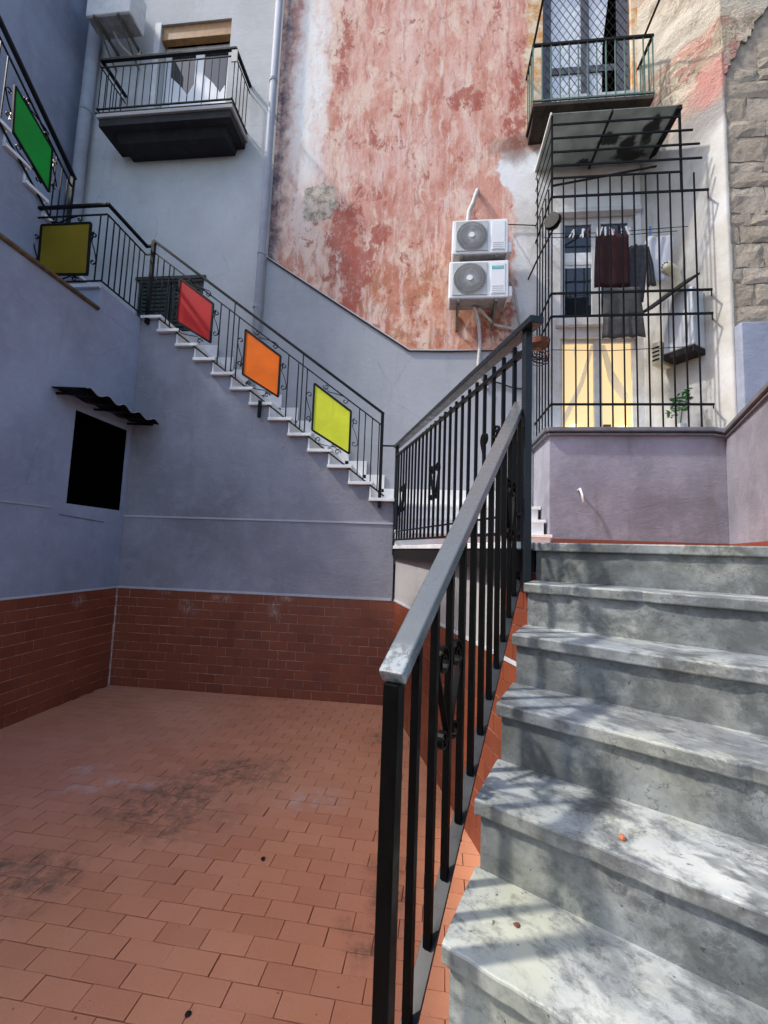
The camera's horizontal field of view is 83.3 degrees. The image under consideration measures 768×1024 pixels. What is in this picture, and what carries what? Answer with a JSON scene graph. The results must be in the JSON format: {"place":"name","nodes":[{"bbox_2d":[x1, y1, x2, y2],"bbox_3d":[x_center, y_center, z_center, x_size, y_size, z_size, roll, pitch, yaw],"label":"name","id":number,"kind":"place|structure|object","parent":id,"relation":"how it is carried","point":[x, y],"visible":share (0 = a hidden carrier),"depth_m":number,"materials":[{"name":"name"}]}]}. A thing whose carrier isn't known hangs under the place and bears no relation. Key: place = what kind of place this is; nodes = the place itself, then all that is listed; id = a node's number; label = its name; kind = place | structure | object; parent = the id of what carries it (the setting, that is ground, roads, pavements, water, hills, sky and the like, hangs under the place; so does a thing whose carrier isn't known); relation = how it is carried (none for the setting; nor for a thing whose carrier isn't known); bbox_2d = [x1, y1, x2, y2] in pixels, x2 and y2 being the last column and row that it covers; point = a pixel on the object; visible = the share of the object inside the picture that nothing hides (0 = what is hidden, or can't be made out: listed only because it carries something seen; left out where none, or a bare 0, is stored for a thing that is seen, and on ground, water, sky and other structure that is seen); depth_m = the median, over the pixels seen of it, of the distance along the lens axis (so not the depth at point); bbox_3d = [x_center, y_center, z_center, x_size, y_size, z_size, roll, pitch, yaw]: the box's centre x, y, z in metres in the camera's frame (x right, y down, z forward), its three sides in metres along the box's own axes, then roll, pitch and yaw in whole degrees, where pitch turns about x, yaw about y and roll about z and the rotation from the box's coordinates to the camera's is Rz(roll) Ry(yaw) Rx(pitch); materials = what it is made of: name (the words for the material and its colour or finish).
{"place":"outdoors","nodes":[
{"label":"outdoors","id":0,"kind":"place"},
{"bbox_2d":[185,1010,191,1017],"bbox_3d":[-0.689,1.765,1.519,0.023,0.010,0.021,4,-6,-20],"label":"dry leaf","id":1,"kind":"object","parent":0,"point":[188,1013],"visible":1,"depth_m":1.52,"materials":[{"name":"plant"}]},
{"bbox_2d":[0,670,479,1023],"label":"courtyard floor","id":2,"kind":"structure","parent":0,"point":[143,831],"depth_m":2.26,"materials":[{"name":"tile"}]},
{"bbox_2d":[0,0,88,222],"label":"blue building","id":3,"kind":"structure","parent":2,"relation":"on","point":[49,38],"depth_m":6.35,"materials":[{"name":"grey paint"}]},
{"bbox_2d":[0,232,141,728],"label":"courtyard wall","id":4,"kind":"structure","parent":2,"relation":"on","point":[64,460],"depth_m":4.24,"materials":[{"name":"blue paint"}]},
{"bbox_2d":[0,118,89,283],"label":"marble staircase","id":5,"kind":"structure","parent":4,"relation":"on","point":[20,214],"depth_m":4.65,"materials":[{"name":"white stone"}]},
{"bbox_2d":[0,15,76,222],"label":"railing","id":6,"kind":"object","parent":5,"relation":"attached to","point":[34,144],"visible":1,"depth_m":4.76,"materials":[{"name":"black metal"}]},
{"bbox_2d":[33,202,150,313],"bbox_3d":[-3.482,-2.960,5.138,1.070,0.918,0.699,2,-5,6],"label":"railing","id":7,"kind":"object","parent":4,"relation":"on","point":[64,249],"visible":0.77,"depth_m":4.81,"materials":[{"name":"black metal"}]},
{"bbox_2d":[66,410,126,509],"bbox_3d":[-3.294,-0.539,4.791,0.282,0.966,0.761,2,-5,6],"label":"window","id":8,"kind":"structure","parent":4,"relation":"in","point":[98,446],"depth_m":5.02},
{"bbox_2d":[52,386,159,425],"bbox_3d":[-2.950,-1.120,4.680,0.372,0.080,1.127,2,-5,6],"label":"corrugated hood","id":9,"kind":"object","parent":4,"relation":"attached to","point":[91,396],"visible":1,"depth_m":4.56,"materials":[{"name":"black metal"}]},
{"bbox_2d":[81,0,283,660],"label":"grey building","id":10,"kind":"structure","parent":2,"relation":"on","point":[201,216],"depth_m":6.57,"materials":[{"name":"paint"}]},
{"bbox_2d":[71,22,100,221],"bbox_3d":[-4.637,-5.755,6.670,0.226,6.762,0.186,2,-5,6],"label":"drainpipe","id":11,"kind":"object","parent":10,"relation":"attached to","point":[85,116],"visible":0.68,"depth_m":6.65,"materials":[{"name":"grey metal"}]},
{"bbox_2d":[86,0,146,69],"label":"air conditioner","id":12,"kind":"object","parent":10,"relation":"attached to","point":[122,19],"visible":0.98,"depth_m":6.48,"materials":[{"name":"white paint"}]},
{"bbox_2d":[112,30,138,55],"bbox_3d":[-4.006,-7.229,6.702,0.381,0.216,0.048,7,-7,-41],"label":"hose","id":13,"kind":"object","parent":12,"relation":"attached to","point":[121,45],"visible":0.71,"depth_m":6.66,"materials":[{"name":"grey plastic"}]},
{"bbox_2d":[132,49,140,109],"bbox_3d":[-3.892,-6.556,6.758,0.066,1.502,0.028,0,-6,20],"label":"hose","id":14,"kind":"object","parent":12,"relation":"attached to","point":[135,83],"visible":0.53,"depth_m":6.76,"materials":[{"name":"grey plastic"}]},
{"bbox_2d":[135,275,205,330],"bbox_3d":[-3.173,-3.065,6.452,1.100,0.850,0.200,2,-5,6],"label":"window","id":15,"kind":"structure","parent":10,"relation":"in","point":[159,278],"depth_m":6.43,"materials":[{"name":"black metal"}]},
{"bbox_2d":[95,46,251,161],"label":"balcony","id":16,"kind":"structure","parent":10,"relation":"attached to","point":[182,132],"depth_m":6.22,"materials":[{"name":"grey paint"}]},
{"bbox_2d":[161,21,231,106],"bbox_3d":[-2.982,-6.646,6.830,1.170,2.160,0.190,2,-5,6],"label":"balcony door","id":17,"kind":"structure","parent":10,"relation":"in","point":[217,34],"depth_m":6.88,"materials":[{"name":"white"}]},
{"bbox_2d":[108,320,398,704],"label":"courtyard wall","id":18,"kind":"structure","parent":2,"relation":"on","point":[256,557],"depth_m":4.97,"materials":[{"name":"blue paint"}]},
{"bbox_2d":[140,315,551,563],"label":"marble staircase","id":19,"kind":"structure","parent":18,"relation":"on","point":[537,525],"depth_m":5.25,"materials":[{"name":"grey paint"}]},
{"bbox_2d":[257,400,261,417],"bbox_3d":[-1.459,-1.206,5.061,0.042,0.200,0.044,2,-5,6],"label":"drain outlet","id":20,"kind":"object","parent":19,"relation":"attached to","point":[259,408],"visible":1,"depth_m":5.05,"materials":[{"name":"black metal"}]},
{"bbox_2d":[144,239,384,507],"bbox_3d":[-1.462,-1.744,5.142,3.061,3.327,0.044,2,-5,6],"label":"railing","id":21,"kind":"object","parent":19,"relation":"on","point":[261,365],"visible":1,"depth_m":5.13,"materials":[{"name":"black metal"}]},
{"bbox_2d":[393,559,535,853],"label":"courtyard wall","id":22,"kind":"structure","parent":2,"relation":"on","point":[410,576],"depth_m":2.76,"materials":[{"name":"red paint"}]},
{"bbox_2d":[262,0,736,506],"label":"pink building","id":23,"kind":"structure","parent":2,"relation":"on","point":[401,129],"depth_m":6.05,"materials":[{"name":"paint"}]},
{"bbox_2d":[248,0,282,387],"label":"drainpipe","id":24,"kind":"object","parent":23,"relation":"attached to","point":[261,252],"visible":0.91,"depth_m":6.29,"materials":[{"name":"grey metal"}]},
{"bbox_2d":[267,257,519,352],"bbox_3d":[0.115,-2.889,5.971,3.695,1.486,0.018,2,-5,6],"label":"cable","id":25,"kind":"object","parent":23,"relation":"attached to","point":[377,329],"visible":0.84,"depth_m":5.93,"materials":[{"name":"black rubber"}]},
{"bbox_2d":[466,188,479,220],"bbox_3d":[1.229,-4.137,5.935,0.254,0.753,0.099,6,-6,-35],"label":"hose","id":26,"kind":"object","parent":23,"relation":"attached to","point":[473,202],"visible":0.81,"depth_m":5.91,"materials":[{"name":"white plastic"}]},
{"bbox_2d":[448,260,511,331],"bbox_3d":[1.252,-2.843,5.689,0.800,0.750,0.413,2,-5,6],"label":"air conditioner","id":27,"kind":"object","parent":23,"relation":"attached to","point":[482,285],"visible":1,"depth_m":5.53,"materials":[{"name":"white metal"}]},
{"bbox_2d":[472,306,488,388],"bbox_3d":[1.261,-2.164,5.723,0.316,1.081,0.112,5,-6,-32],"label":"hose","id":28,"kind":"object","parent":27,"relation":"hanging from","point":[479,336],"visible":0.69,"depth_m":5.73,"materials":[{"name":"white plastic"}]},
{"bbox_2d":[477,307,533,335],"bbox_3d":[1.606,-2.522,5.753,0.775,0.322,0.115,3,-5,-7],"label":"hose","id":29,"kind":"object","parent":27,"relation":"attached to","point":[487,317],"visible":0.74,"depth_m":5.75,"materials":[{"name":"white plastic"}]},
{"bbox_2d":[509,278,520,324],"bbox_3d":[1.723,-2.683,5.732,0.294,0.816,0.071,5,-6,-30],"label":"hose","id":30,"kind":"object","parent":27,"relation":"attached to","point":[515,297],"visible":0.68,"depth_m":5.77,"materials":[{"name":"grey plastic"}]},
{"bbox_2d":[451,219,511,261],"bbox_3d":[1.283,-3.425,5.741,0.760,0.720,0.413,2,-5,6],"label":"air conditioner","id":31,"kind":"object","parent":23,"relation":"attached to","point":[479,240],"visible":0.98,"depth_m":5.58,"materials":[{"name":"white metal"}]},
{"bbox_2d":[508,224,535,225],"bbox_3d":[1.845,-3.884,5.898,0.447,0.131,0.090,3,-5,-6],"label":"cable","id":32,"kind":"object","parent":23,"relation":"attached to","point":[522,224],"visible":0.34,"depth_m":5.90,"materials":[{"name":"white plastic"}]},
{"bbox_2d":[528,212,561,279],"bbox_3d":[1.951,-3.351,5.441,0.182,0.328,0.850,3,-5,-9],"label":"bracket lamp","id":33,"kind":"object","parent":23,"relation":"attached to","point":[552,220],"visible":0.97,"depth_m":5.11,"materials":[{"name":"black metal"}]},
{"bbox_2d":[543,0,629,101],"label":"window","id":34,"kind":"structure","parent":23,"relation":"in","point":[563,20],"depth_m":6.16,"materials":[{"name":"white glass"}]},
{"bbox_2d":[526,0,659,144],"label":"balcony","id":35,"kind":"structure","parent":23,"relation":"attached to","point":[539,115],"depth_m":5.62,"materials":[{"name":"metal"}]},
{"bbox_2d":[558,90,638,100],"bbox_3d":[2.817,-5.411,5.718,1.000,0.180,0.120,2,-5,6],"label":"planter","id":36,"kind":"object","parent":35,"relation":"on","point":[599,93],"visible":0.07,"depth_m":5.66,"materials":[{"name":"white paint"}]},
{"bbox_2d":[561,339,635,426],"bbox_3d":[2.808,-1.560,5.744,0.960,1.460,0.200,2,-5,6],"label":"door","id":37,"kind":"structure","parent":23,"relation":"in","point":[618,358],"depth_m":5.75,"materials":[{"name":"yellow wood"}]},
{"bbox_2d":[556,205,641,327],"bbox_3d":[2.858,-3.263,5.781,1.080,1.660,0.180,2,-5,6],"label":"window","id":38,"kind":"structure","parent":23,"relation":"in","point":[569,261],"depth_m":5.85,"materials":[{"name":"white paint"}]},
{"bbox_2d":[544,231,674,237],"bbox_3d":[2.827,-3.470,5.410,1.596,0.049,0.008,2,-5,6],"label":"washing line","id":39,"kind":"object","parent":23,"relation":"attached to","point":[595,237],"visible":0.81,"depth_m":5.43,"materials":[{"name":"black metal"}]},
{"bbox_2d":[549,226,687,233],"bbox_3d":[2.807,-3.389,5.202,1.605,0.049,0.008,2,-5,6],"label":"washing line","id":40,"kind":"object","parent":23,"relation":"attached to","point":[619,231],"visible":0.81,"depth_m":5.19,"materials":[{"name":"black metal"}]},
{"bbox_2d":[594,233,629,287],"bbox_3d":[2.728,-3.013,5.172,0.404,0.692,0.021,2,-5,6],"label":"towel","id":41,"kind":"object","parent":40,"relation":"hanging from","point":[616,260],"visible":0.83,"depth_m":5.17,"materials":[{"name":"red fabric"}]},
{"bbox_2d":[602,287,645,338],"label":"shorts","id":42,"kind":"object","parent":40,"relation":"hanging from","point":[617,302],"visible":0.76,"depth_m":5.07,"materials":[{"name":"grey fabric"}]},
{"bbox_2d":[629,244,655,302],"bbox_3d":[3.074,-2.865,5.183,0.370,0.745,0.034,2,-5,6],"label":"shirt","id":43,"kind":"object","parent":40,"relation":"hanging from","point":[640,265],"visible":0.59,"depth_m":5.18,"materials":[{"name":"grey fabric"}]},
{"bbox_2d":[645,235,674,281],"bbox_3d":[3.338,-3.057,5.213,0.334,0.593,0.026,2,-5,6],"label":"shirt","id":44,"kind":"object","parent":40,"relation":"hanging from","point":[665,253],"visible":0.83,"depth_m":5.22,"materials":[{"name":"white fabric"}]},
{"bbox_2d":[553,346,697,350],"bbox_3d":[2.739,-1.868,4.942,1.605,0.049,0.008,2,-5,6],"label":"washing line","id":45,"kind":"object","parent":23,"relation":"attached to","point":[627,349],"visible":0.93,"depth_m":4.93,"materials":[{"name":"black metal"}]},
{"bbox_2d":[652,261,704,369],"bbox_3d":[3.469,-2.381,5.129,0.312,1.229,0.455,5,-6,-28],"label":"boiler","id":46,"kind":"object","parent":23,"relation":"attached to","point":[692,325],"visible":0.83,"depth_m":5.02,"materials":[{"name":"white metal"}]},
{"bbox_2d":[643,272,699,312],"bbox_3d":[3.322,-2.537,5.032,0.583,0.390,0.127,1,-5,14],"label":"board","id":47,"kind":"object","parent":46,"relation":"attached to","point":[666,296],"visible":0.64,"depth_m":4.99,"materials":[{"name":"metal"}]},
{"bbox_2d":[441,542,767,1023],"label":"marble staircase","id":48,"kind":"structure","parent":2,"relation":"on","point":[632,705],"depth_m":1.05,"materials":[{"name":"grey stone"}]},
{"bbox_2d":[371,401,521,1023],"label":"railing","id":49,"kind":"object","parent":48,"relation":"on","point":[403,659],"visible":1,"depth_m":1.10,"materials":[{"name":"black metal"}]},
{"bbox_2d":[393,542,538,571],"bbox_3d":[2.010,0.298,2.449,4.309,0.137,4.539,2,-5,6],"label":"landing","id":50,"kind":"object","parent":48,"relation":"on","point":[426,553],"visible":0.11,"depth_m":3.30,"materials":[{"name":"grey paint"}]},
{"bbox_2d":[383,315,543,585],"bbox_3d":[0.336,-0.217,3.393,0.203,1.344,3.006,3,-5,-11],"label":"railing","id":51,"kind":"object","parent":50,"relation":"on","point":[523,331],"visible":0.85,"depth_m":2.76,"materials":[{"name":"black metal"}]},
{"bbox_2d":[532,381,767,545],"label":"parapet wall","id":52,"kind":"structure","parent":50,"relation":"on","point":[677,485],"depth_m":4.69,"materials":[{"name":"purple paint"}]},
{"bbox_2d":[577,488,583,501],"bbox_3d":[2.144,-0.180,4.723,0.043,0.162,0.113,3,-5,-9],"label":"pipe stub","id":53,"kind":"object","parent":52,"relation":"attached to","point":[581,492],"visible":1,"depth_m":4.68,"materials":[{"name":"white plastic"}]},
{"bbox_2d":[534,104,714,435],"bbox_3d":[2.889,-2.822,5.326,1.828,3.900,0.789,2,-5,6],"label":"window cage","id":54,"kind":"object","parent":52,"relation":"on","point":[608,138],"depth_m":5.10,"materials":[{"name":"metal"}]},
{"bbox_2d":[532,336,549,366],"bbox_3d":[1.853,-1.931,5.189,0.280,0.294,0.287,2,-5,6],"label":"wire basket","id":55,"kind":"object","parent":54,"relation":"attached to","point":[540,344],"visible":0.84,"depth_m":5.12,"materials":[{"name":"brown metal"}]},
{"bbox_2d":[665,388,693,426],"bbox_3d":[3.350,-1.126,4.889,0.293,0.559,0.174,2,-5,6],"label":"plant","id":56,"kind":"object","parent":52,"relation":"on","point":[668,413],"visible":0.65,"depth_m":4.87,"materials":[{"name":"green plant"}]},
{"bbox_2d":[719,0,767,413],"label":"stone wall","id":57,"kind":"structure","parent":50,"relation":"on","point":[743,41],"depth_m":4.90,"materials":[{"name":"grey stone"}]},
{"bbox_2d":[513,922,519,927],"bbox_3d":[0.286,0.887,0.928,0.014,0.005,0.014,2,-5,-4],"label":"dry leaf","id":58,"kind":"object","parent":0,"point":[516,924],"visible":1,"depth_m":0.93,"materials":[{"name":"brown plant"}]},
{"bbox_2d":[619,833,625,840],"bbox_3d":[0.531,0.724,0.962,0.017,0.011,0.014,7,-7,-40],"label":"brick chip","id":59,"kind":"object","parent":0,"point":[622,837],"visible":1,"depth_m":0.96,"materials":[{"name":"orange brick"}]}
]}

